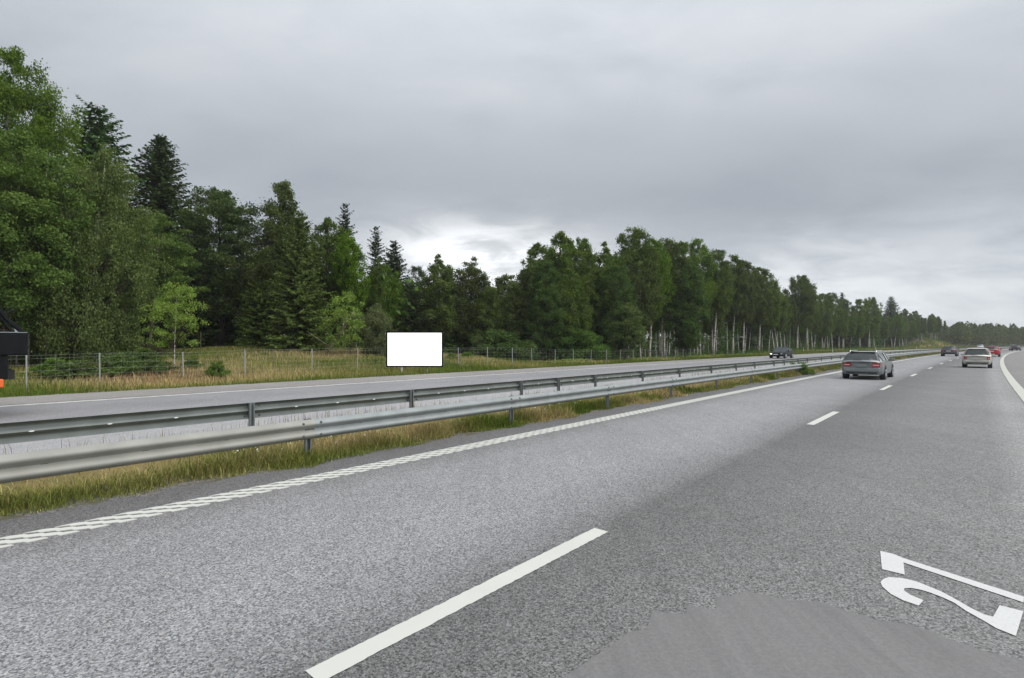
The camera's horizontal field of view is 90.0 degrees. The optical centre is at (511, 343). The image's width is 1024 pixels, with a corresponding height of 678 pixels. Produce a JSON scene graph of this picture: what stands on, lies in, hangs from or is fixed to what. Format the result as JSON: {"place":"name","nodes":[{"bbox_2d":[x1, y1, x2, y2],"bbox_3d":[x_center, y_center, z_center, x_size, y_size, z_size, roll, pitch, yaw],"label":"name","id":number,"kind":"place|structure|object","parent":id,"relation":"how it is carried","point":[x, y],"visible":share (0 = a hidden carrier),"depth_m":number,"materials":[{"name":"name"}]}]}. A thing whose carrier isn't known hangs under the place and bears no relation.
{"place":"outdoors","nodes":[
{"label":"outdoors","id":0,"kind":"place"},
{"bbox_2d":[0,355,925,520],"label":"median gravel","id":1,"kind":"structure","parent":0,"point":[192,482],"depth_m":6.83,"materials":[{"name":"grey gravel"}]},
{"bbox_2d":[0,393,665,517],"bbox_3d":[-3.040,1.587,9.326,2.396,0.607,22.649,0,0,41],"label":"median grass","id":2,"kind":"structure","parent":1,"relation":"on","point":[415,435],"depth_m":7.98,"materials":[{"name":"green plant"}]},
{"bbox_2d":[0,346,1023,483],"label":"guard rail","id":3,"kind":"object","parent":1,"relation":"on","point":[15,467],"visible":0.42,"depth_m":7.81,"materials":[{"name":"metal"}]},
{"bbox_2d":[632,364,841,398],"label":"median grass","id":4,"kind":"structure","parent":1,"relation":"on","point":[677,391],"depth_m":22.20,"materials":[{"name":"green plant"}]},
{"bbox_2d":[0,348,941,405],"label":"opposite shoulder","id":5,"kind":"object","parent":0,"point":[19,400],"visible":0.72,"depth_m":23.55},
{"bbox_2d":[0,348,1023,677],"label":"road","id":6,"kind":"structure","parent":0,"point":[770,490],"depth_m":4.84,"materials":[{"name":"grey asphalt"}]},
{"bbox_2d":[0,354,940,547],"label":"ribbed edge line","id":7,"kind":"object","parent":6,"relation":"on","point":[252,490],"visible":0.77,"depth_m":6.93,"materials":[{"name":"paint"}]},
{"bbox_2d":[305,358,957,677],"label":"lane marking","id":8,"kind":"object","parent":6,"relation":"on","point":[338,663],"visible":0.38,"depth_m":3.58,"materials":[{"name":"paint"}]},
{"bbox_2d":[563,591,1023,677],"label":"smooth asphalt patch","id":9,"kind":"object","parent":6,"relation":"on","point":[745,634],"visible":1,"depth_m":3.12,"materials":[{"name":"grey asphalt"}]},
{"bbox_2d":[842,350,893,379],"bbox_3d":[19.791,1.122,28.416,2.185,1.561,4.876,0,0,43],"label":"estate car","id":10,"kind":"object","parent":6,"relation":"on","point":[857,362],"visible":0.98,"depth_m":26.82,"materials":[{"name":"grey paint"}]},
{"bbox_2d":[880,551,1023,635],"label":"route number","id":11,"kind":"object","parent":6,"relation":"on","point":[1006,619],"visible":1,"depth_m":3.87,"materials":[{"name":"paint"}]},
{"bbox_2d":[961,348,994,367],"bbox_3d":[37.172,1.111,40.900,2.037,1.584,3.764,0,0,43],"label":"hatchback car","id":12,"kind":"object","parent":6,"relation":"on","point":[977,356],"visible":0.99,"depth_m":39.68,"materials":[{"name":"silver metal"}]},
{"bbox_2d":[0,347,1023,454],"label":"opposite road","id":13,"kind":"structure","parent":0,"point":[19,413],"depth_m":16.89,"materials":[{"name":"grey asphalt"}]},
{"bbox_2d":[0,307,27,386],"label":"crane lorry","id":14,"kind":"object","parent":13,"relation":"on","point":[14,342],"visible":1,"depth_m":12.79,"materials":[{"name":"metal"}]},
{"bbox_2d":[0,349,925,406],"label":"opposite edge line","id":15,"kind":"object","parent":13,"relation":"on","point":[306,386],"visible":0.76,"depth_m":21.37,"materials":[{"name":"paint"}]},
{"bbox_2d":[769,347,793,358],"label":"fastback car","id":16,"kind":"object","parent":13,"relation":"on","point":[783,352],"visible":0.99,"depth_m":65.78,"materials":[{"name":"black paint"}]},
{"bbox_2d":[0,338,1023,499],"bbox_3d":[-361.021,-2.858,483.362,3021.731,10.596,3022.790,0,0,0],"label":"ground","id":17,"kind":"structure","parent":0,"point":[75,475],"depth_m":24.46,"materials":[{"name":"green plant"}]},
{"bbox_2d":[3,142,43,367],"bbox_3d":[-27.948,-5.127,29.394,2.623,13.407,2.464,0,-3,-27],"label":"birch tree","id":18,"kind":"object","parent":17,"relation":"on","point":[29,194],"visible":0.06,"depth_m":29.21,"materials":[{"name":"green plant"}]},
{"bbox_2d":[0,45,90,190],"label":"birch tree","id":19,"kind":"object","parent":17,"relation":"on","point":[43,123],"visible":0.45,"depth_m":33.22,"materials":[{"name":"green plant"}]},
{"bbox_2d":[19,357,98,377],"bbox_3d":[-22.123,1.182,24.848,2.893,1.096,2.748,0,0,25],"label":"shrub","id":20,"kind":"object","parent":17,"relation":"on","point":[50,361],"visible":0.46,"depth_m":24.29,"materials":[{"name":"green plant"}]},
{"bbox_2d":[0,123,128,366],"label":"broadleaf tree","id":21,"kind":"object","parent":17,"relation":"on","point":[41,230],"visible":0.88,"depth_m":27.21,"materials":[{"name":"green plant"}]},
{"bbox_2d":[38,359,103,379],"bbox_3d":[-20.866,1.255,24.488,2.731,1.026,2.594,0,0,-38],"label":"shrub","id":22,"kind":"object","parent":17,"relation":"on","point":[64,366],"visible":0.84,"depth_m":24.10,"materials":[{"name":"green plant"}]},
{"bbox_2d":[57,195,96,360],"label":"birch tree","id":23,"kind":"object","parent":17,"relation":"on","point":[80,289],"visible":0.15,"depth_m":30.14,"materials":[{"name":"green plant"}]},
{"bbox_2d":[14,143,174,365],"bbox_3d":[-25.218,-5.416,30.541,7.534,13.647,7.519,0,0,-22],"label":"birch tree","id":24,"kind":"object","parent":17,"relation":"on","point":[100,284],"visible":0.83,"depth_m":30.38,"materials":[{"name":"green plant"}]},
{"bbox_2d":[79,353,139,376],"bbox_3d":[-19.623,1.065,25.374,2.428,1.217,2.307,0,0,17],"label":"shrub","id":25,"kind":"object","parent":17,"relation":"on","point":[115,360],"visible":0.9,"depth_m":25.10,"materials":[{"name":"green plant"}]},
{"bbox_2d":[55,96,213,320],"bbox_3d":[-34.541,-9.762,44.133,10.960,21.323,13.002,0,0,24],"label":"pine tree","id":26,"kind":"object","parent":17,"relation":"on","point":[91,145],"visible":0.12,"depth_m":42.91,"materials":[{"name":"green plant"}]},
{"bbox_2d":[121,347,171,365],"bbox_3d":[-20.826,0.844,28.909,3.065,1.317,2.912,0,0,43],"label":"shrub","id":27,"kind":"object","parent":17,"relation":"on","point":[144,354],"visible":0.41,"depth_m":28.70,"materials":[{"name":"green plant"}]},
{"bbox_2d":[101,213,215,347],"bbox_3d":[-26.844,-4.529,38.572,6.751,10.544,7.032,0,0,-7],"label":"broadleaf tree","id":28,"kind":"object","parent":17,"relation":"on","point":[173,275],"visible":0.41,"depth_m":38.23,"materials":[{"name":"green plant"}]},
{"bbox_2d":[138,359,180,373],"bbox_3d":[-18.622,1.193,26.620,2.207,0.847,2.096,0,0,15],"label":"shrub","id":29,"kind":"object","parent":17,"relation":"on","point":[153,363],"visible":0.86,"depth_m":26.38,"materials":[{"name":"green plant"}]},
{"bbox_2d":[99,134,233,347],"bbox_3d":[-32.271,-9.250,46.963,12.540,20.007,13.356,0,0,-11],"label":"spruce tree","id":30,"kind":"object","parent":17,"relation":"on","point":[160,175],"visible":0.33,"depth_m":46.31,"materials":[{"name":"green plant"}]},
{"bbox_2d":[138,281,211,370],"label":"birch tree","id":31,"kind":"object","parent":17,"relation":"on","point":[175,326],"visible":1,"depth_m":27.44,"materials":[{"name":"green plant"}]},
{"bbox_2d":[170,185,263,346],"bbox_3d":[-27.055,-6.980,47.251,8.942,14.650,8.282,0,0,40],"label":"broadleaf tree","id":32,"kind":"object","parent":17,"relation":"on","point":[230,242],"visible":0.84,"depth_m":45.46,"materials":[{"name":"green plant"}]},
{"bbox_2d":[202,361,231,378],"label":"shrub","id":33,"kind":"object","parent":17,"relation":"on","point":[218,366],"visible":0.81,"depth_m":26.38,"materials":[{"name":"green plant"}]},
{"bbox_2d":[208,302,248,345],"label":"spruce tree","id":34,"kind":"object","parent":17,"relation":"on","point":[230,331],"visible":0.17,"depth_m":49.53,"materials":[{"name":"green plant"}]},
{"bbox_2d":[234,251,282,347],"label":"spruce tree","id":35,"kind":"object","parent":17,"relation":"on","point":[257,332],"visible":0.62,"depth_m":43.83,"materials":[{"name":"green plant"}]},
{"bbox_2d":[220,179,318,341],"bbox_3d":[-21.227,-7.353,45.925,7.931,15.373,6.547,0,0,-17],"label":"birch tree","id":36,"kind":"object","parent":17,"relation":"on","point":[282,213],"visible":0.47,"depth_m":44.68,"materials":[{"name":"green plant"}]},
{"bbox_2d":[8,334,560,366],"bbox_3d":[-22.591,0.684,64.280,65.434,3.501,45.377,0,0,-43],"label":"bracken","id":37,"kind":"object","parent":17,"relation":"on","point":[22,358],"visible":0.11,"depth_m":44.00,"materials":[{"name":"green plant"}]},
{"bbox_2d":[0,345,599,397],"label":"meadow grass","id":38,"kind":"structure","parent":17,"relation":"on","point":[39,389],"depth_m":30.48,"materials":[{"name":"green plant"}]},
{"bbox_2d":[262,210,339,351],"bbox_3d":[-17.035,-4.829,41.566,5.903,11.900,5.806,0,0,-29],"label":"spruce tree","id":39,"kind":"object","parent":17,"relation":"on","point":[295,320],"visible":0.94,"depth_m":41.01,"materials":[{"name":"green plant"}]},
{"bbox_2d":[308,217,349,345],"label":"birch tree","id":40,"kind":"object","parent":17,"relation":"on","point":[324,247],"visible":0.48,"depth_m":48.30,"materials":[{"name":"green plant"}]},
{"bbox_2d":[325,242,350,346],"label":"birch tree","id":41,"kind":"object","parent":17,"relation":"on","point":[335,288],"visible":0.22,"depth_m":47.49,"materials":[{"name":"green plant"}]},
{"bbox_2d":[315,290,370,353],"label":"broadleaf tree","id":42,"kind":"object","parent":17,"relation":"on","point":[342,312],"visible":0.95,"depth_m":39.12,"materials":[{"name":"green plant"}]},
{"bbox_2d":[330,203,358,319],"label":"spruce tree","id":43,"kind":"object","parent":17,"relation":"on","point":[345,217],"visible":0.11,"depth_m":60.02,"materials":[{"name":"green plant"}]},
{"bbox_2d":[8,347,690,388],"bbox_3d":[1.468,1.350,44.944,0.394,2.235,71.528,0,0,43],"label":"wire fence","id":44,"kind":"object","parent":17,"relation":"on","point":[183,360],"visible":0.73,"depth_m":29.05,"materials":[{"name":"metal"}]},
{"bbox_2d":[331,228,371,348],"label":"birch tree","id":45,"kind":"object","parent":17,"relation":"on","point":[346,244],"visible":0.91,"depth_m":45.16,"materials":[{"name":"green plant"}]},
{"bbox_2d":[180,294,545,360],"bbox_3d":[-40.329,-1.851,64.980,90.456,9.129,14.860,0,0,0],"label":"understorey","id":46,"kind":"object","parent":17,"relation":"on","point":[518,311],"visible":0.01,"depth_m":58.80,"materials":[{"name":"green plant"}]},
{"bbox_2d":[350,303,398,356],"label":"willow tree","id":47,"kind":"object","parent":17,"relation":"on","point":[378,321],"visible":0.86,"depth_m":40.05,"materials":[{"name":"green plant"}]},
{"bbox_2d":[363,226,387,297],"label":"spruce tree","id":48,"kind":"object","parent":17,"relation":"on","point":[376,252],"visible":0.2,"depth_m":62.85,"materials":[{"name":"green plant"}]},
{"bbox_2d":[364,259,388,336],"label":"birch tree","id":49,"kind":"object","parent":17,"relation":"on","point":[375,283],"visible":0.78,"depth_m":50.81,"materials":[{"name":"green plant"}]},
{"bbox_2d":[366,264,405,334],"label":"birch tree","id":50,"kind":"object","parent":17,"relation":"on","point":[387,306],"visible":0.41,"depth_m":54.77,"materials":[{"name":"green plant"}]},
{"bbox_2d":[376,240,414,330],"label":"spruce tree","id":51,"kind":"object","parent":17,"relation":"on","point":[393,260],"visible":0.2,"depth_m":62.69,"materials":[{"name":"green plant"}]},
{"bbox_2d":[381,278,410,343],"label":"spruce tree","id":52,"kind":"object","parent":17,"relation":"on","point":[401,293],"visible":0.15,"depth_m":59.71,"materials":[{"name":"green plant"}]},
{"bbox_2d":[398,288,429,330],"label":"spruce tree","id":53,"kind":"object","parent":17,"relation":"on","point":[414,302],"visible":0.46,"depth_m":55.61,"materials":[{"name":"green plant"}]},
{"bbox_2d":[386,331,442,372],"bbox_3d":[-6.309,0.708,33.252,3.691,3.025,0.194,0,0,0],"label":"sign board","id":54,"kind":"object","parent":17,"relation":"on","point":[414,348],"visible":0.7,"depth_m":33.18,"materials":[{"name":"white plastic"}]},
{"bbox_2d":[402,265,426,321],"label":"pine tree","id":55,"kind":"object","parent":17,"relation":"on","point":[418,269],"visible":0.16,"depth_m":65.90,"materials":[{"name":"green plant"}]},
{"bbox_2d":[3,358,838,482],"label":"dry stalks","id":56,"kind":"object","parent":17,"relation":"on","point":[374,411],"visible":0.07,"depth_m":11.50,"materials":[{"name":"beige plant"}]},
{"bbox_2d":[410,254,472,343],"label":"broadleaf tree","id":57,"kind":"object","parent":17,"relation":"on","point":[440,285],"visible":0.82,"depth_m":56.25,"materials":[{"name":"green plant"}]},
{"bbox_2d":[435,294,467,353],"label":"spruce tree","id":58,"kind":"object","parent":17,"relation":"on","point":[452,345],"visible":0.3,"depth_m":57.67,"materials":[{"name":"green plant"}]},
{"bbox_2d":[446,256,505,347],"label":"broadleaf tree","id":59,"kind":"object","parent":17,"relation":"on","point":[466,286],"visible":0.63,"depth_m":58.02,"materials":[{"name":"green plant"}]},
{"bbox_2d":[468,287,510,349],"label":"broadleaf tree","id":60,"kind":"object","parent":17,"relation":"on","point":[488,294],"visible":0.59,"depth_m":56.99,"materials":[{"name":"green plant"}]},
{"bbox_2d":[0,346,1008,444],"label":"guard rail","id":61,"kind":"object","parent":17,"relation":"on","point":[24,431],"visible":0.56,"depth_m":10.69,"materials":[{"name":"metal"}]},
{"bbox_2d":[467,328,544,360],"bbox_3d":[-0.656,0.131,53.746,8.266,3.539,8.556,0,0,4],"label":"shrub","id":62,"kind":"object","parent":17,"relation":"on","point":[492,340],"visible":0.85,"depth_m":52.56,"materials":[{"name":"green plant"}]},
{"bbox_2d":[492,273,533,347],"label":"broadleaf tree","id":63,"kind":"object","parent":17,"relation":"on","point":[507,296],"visible":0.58,"depth_m":58.94,"materials":[{"name":"green plant"}]},
{"bbox_2d":[506,268,545,353],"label":"broadleaf tree","id":64,"kind":"object","parent":17,"relation":"on","point":[527,273],"visible":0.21,"depth_m":60.26,"materials":[{"name":"green plant"}]},
{"bbox_2d":[510,242,559,351],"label":"birch tree","id":65,"kind":"object","parent":17,"relation":"on","point":[532,252],"visible":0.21,"depth_m":61.49,"materials":[{"name":"green plant"}]},
{"bbox_2d":[525,260,575,359],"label":"broadleaf tree","id":66,"kind":"object","parent":17,"relation":"on","point":[547,274],"visible":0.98,"depth_m":57.03,"materials":[{"name":"green plant"}]},
{"bbox_2d":[536,231,596,355],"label":"birch tree","id":67,"kind":"object","parent":17,"relation":"on","point":[562,261],"visible":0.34,"depth_m":62.56,"materials":[{"name":"green plant"}]},
{"bbox_2d":[551,263,592,349],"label":"broadleaf tree","id":68,"kind":"object","parent":17,"relation":"on","point":[574,289],"visible":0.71,"depth_m":58.67,"materials":[{"name":"green plant"}]},
{"bbox_2d":[214,265,940,356],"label":"understorey","id":69,"kind":"object","parent":17,"relation":"on","point":[818,344],"visible":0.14,"depth_m":118.26,"materials":[{"name":"green plant"}]},
{"bbox_2d":[542,328,614,359],"bbox_3d":[8.392,0.333,58.255,8.280,4.112,8.571,0,0,-36],"label":"shrub","id":70,"kind":"object","parent":17,"relation":"on","point":[588,344],"visible":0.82,"depth_m":56.45,"materials":[{"name":"green plant"}]},
{"bbox_2d":[567,236,600,301],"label":"birch tree","id":71,"kind":"object","parent":17,"relation":"on","point":[582,244],"visible":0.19,"depth_m":65.18,"materials":[{"name":"green plant"}]},
{"bbox_2d":[572,253,613,332],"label":"birch tree","id":72,"kind":"object","parent":17,"relation":"on","point":[585,273],"visible":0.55,"depth_m":61.86,"materials":[{"name":"green plant"}]},
{"bbox_2d":[591,240,633,335],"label":"broadleaf tree","id":73,"kind":"object","parent":17,"relation":"on","point":[606,259],"visible":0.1,"depth_m":65.70,"materials":[{"name":"green plant"}]},
{"bbox_2d":[588,264,637,358],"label":"broadleaf tree","id":74,"kind":"object","parent":17,"relation":"on","point":[617,281],"visible":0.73,"depth_m":61.01,"materials":[{"name":"green plant"}]},
{"bbox_2d":[599,302,647,359],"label":"rowan tree","id":75,"kind":"object","parent":17,"relation":"on","point":[628,326],"visible":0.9,"depth_m":59.63,"materials":[{"name":"green plant"}]},
{"bbox_2d":[613,225,663,357],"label":"birch tree","id":76,"kind":"object","parent":17,"relation":"on","point":[629,254],"visible":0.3,"depth_m":66.88,"materials":[{"name":"green plant"}]},
{"bbox_2d":[626,255,670,358],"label":"birch tree","id":77,"kind":"object","parent":17,"relation":"on","point":[649,310],"visible":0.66,"depth_m":65.03,"materials":[{"name":"green plant"}]},
{"bbox_2d":[639,238,676,356],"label":"birch tree","id":78,"kind":"object","parent":17,"relation":"on","point":[663,274],"visible":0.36,"depth_m":70.48,"materials":[{"name":"green plant"}]},
{"bbox_2d":[644,237,689,355],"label":"birch tree","id":79,"kind":"object","parent":17,"relation":"on","point":[671,243],"visible":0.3,"depth_m":73.30,"materials":[{"name":"green plant"}]},
{"bbox_2d":[658,240,710,356],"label":"birch tree","id":80,"kind":"object","parent":17,"relation":"on","point":[684,249],"visible":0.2,"depth_m":74.28,"materials":[{"name":"green plant"}]},
{"bbox_2d":[662,259,712,356],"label":"broadleaf tree","id":81,"kind":"object","parent":17,"relation":"on","point":[685,333],"visible":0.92,"depth_m":72.47,"materials":[{"name":"green plant"}]},
{"bbox_2d":[444,336,948,361],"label":"undergrowth","id":82,"kind":"object","parent":17,"relation":"on","point":[794,348],"visible":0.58,"depth_m":108.97,"materials":[{"name":"green plant"}]},
{"bbox_2d":[527,348,869,363],"bbox_3d":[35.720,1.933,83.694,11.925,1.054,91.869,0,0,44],"label":"verge grass","id":83,"kind":"structure","parent":17,"relation":"on","point":[613,361],"depth_m":61.12,"materials":[{"name":"green plant"}]},
{"bbox_2d":[686,237,721,354],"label":"birch tree","id":84,"kind":"object","parent":17,"relation":"on","point":[703,252],"visible":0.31,"depth_m":84.22,"materials":[{"name":"green plant"}]},
{"bbox_2d":[705,278,727,352],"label":"birch tree","id":85,"kind":"object","parent":17,"relation":"on","point":[718,320],"visible":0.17,"depth_m":93.84,"materials":[{"name":"green plant"}]},
{"bbox_2d":[702,248,736,354],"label":"birch tree","id":86,"kind":"object","parent":17,"relation":"on","point":[723,273],"visible":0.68,"depth_m":86.28,"materials":[{"name":"green plant"}]},
{"bbox_2d":[725,254,750,353],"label":"birch tree","id":87,"kind":"object","parent":17,"relation":"on","point":[741,282],"visible":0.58,"depth_m":97.16,"materials":[{"name":"green plant"}]},
{"bbox_2d":[734,327,756,351],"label":"spruce tree","id":88,"kind":"object","parent":17,"relation":"on","point":[748,336],"visible":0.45,"depth_m":120.53,"materials":[{"name":"green plant"}]},
{"bbox_2d":[726,259,765,353],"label":"birch tree","id":89,"kind":"object","parent":17,"relation":"on","point":[752,298],"visible":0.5,"depth_m":98.24,"materials":[{"name":"green plant"}]},
{"bbox_2d":[748,267,782,351],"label":"birch tree","id":90,"kind":"object","parent":17,"relation":"on","point":[764,312],"visible":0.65,"depth_m":104.03,"materials":[{"name":"green plant"}]},
{"bbox_2d":[762,285,784,351],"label":"birch tree","id":91,"kind":"object","parent":17,"relation":"on","point":[772,318],"visible":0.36,"depth_m":109.01,"materials":[{"name":"green plant"}]},
{"bbox_2d":[774,292,789,346],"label":"birch tree","id":92,"kind":"object","parent":17,"relation":"on","point":[784,322],"visible":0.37,"depth_m":117.32,"materials":[{"name":"green plant"}]},
{"bbox_2d":[781,274,818,349],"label":"birch tree","id":93,"kind":"object","parent":17,"relation":"on","point":[801,287],"visible":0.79,"depth_m":124.56,"materials":[{"name":"green plant"}]},
{"bbox_2d":[814,293,838,349],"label":"birch tree","id":94,"kind":"object","parent":17,"relation":"on","point":[828,314],"visible":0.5,"depth_m":140.96,"materials":[{"name":"green plant"}]},
{"bbox_2d":[823,292,842,347],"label":"birch tree","id":95,"kind":"object","parent":17,"relation":"on","point":[838,310],"visible":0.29,"depth_m":149.43,"materials":[{"name":"green plant"}]},
{"bbox_2d":[828,292,855,348],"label":"spruce tree","id":96,"kind":"object","parent":17,"relation":"on","point":[837,339],"visible":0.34,"depth_m":164.32,"materials":[{"name":"green plant"}]},
{"bbox_2d":[834,308,849,348],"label":"birch tree","id":97,"kind":"object","parent":17,"relation":"on","point":[839,331],"visible":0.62,"depth_m":152.27,"materials":[{"name":"green plant"}]},
{"bbox_2d":[849,299,873,346],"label":"birch tree","id":98,"kind":"object","parent":17,"relation":"on","point":[860,309],"visible":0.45,"depth_m":171.12,"materials":[{"name":"green plant"}]},
{"bbox_2d":[863,297,883,347],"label":"birch tree","id":99,"kind":"object","parent":17,"relation":"on","point":[876,316],"visible":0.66,"depth_m":178.48,"materials":[{"name":"green plant"}]},
{"bbox_2d":[876,296,910,345],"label":"spruce tree","id":100,"kind":"object","parent":17,"relation":"on","point":[891,311],"visible":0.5,"depth_m":224.47,"materials":[{"name":"green plant"}]},
{"bbox_2d":[795,338,997,351],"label":"verge grass","id":101,"kind":"structure","parent":17,"relation":"on","point":[904,348],"depth_m":200.78,"materials":[{"name":"green plant"}]},
{"bbox_2d":[889,315,905,347],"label":"birch tree","id":102,"kind":"object","parent":17,"relation":"on","point":[897,325],"visible":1,"depth_m":196.80,"materials":[{"name":"green plant"}]},
{"bbox_2d":[774,309,1023,345],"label":"wood","id":103,"kind":"object","parent":17,"relation":"on","point":[961,332],"visible":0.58,"depth_m":293.79,"materials":[{"name":"green plant"}]},
{"bbox_2d":[0,0,1023,338],"label":"sky","id":104,"kind":"structure","parent":0,"point":[862,149],"materials":[{"name":"grey"}]},
{"bbox_2d":[999,350,1023,403],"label":"road shoulder","id":105,"kind":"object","parent":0,"point":[1014,363],"visible":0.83,"depth_m":42.23},
{"bbox_2d":[1000,350,1023,400],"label":"edge line","id":106,"kind":"object","parent":105,"relation":"on","point":[1016,386],"visible":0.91,"depth_m":26.03,"materials":[{"name":"paint"}]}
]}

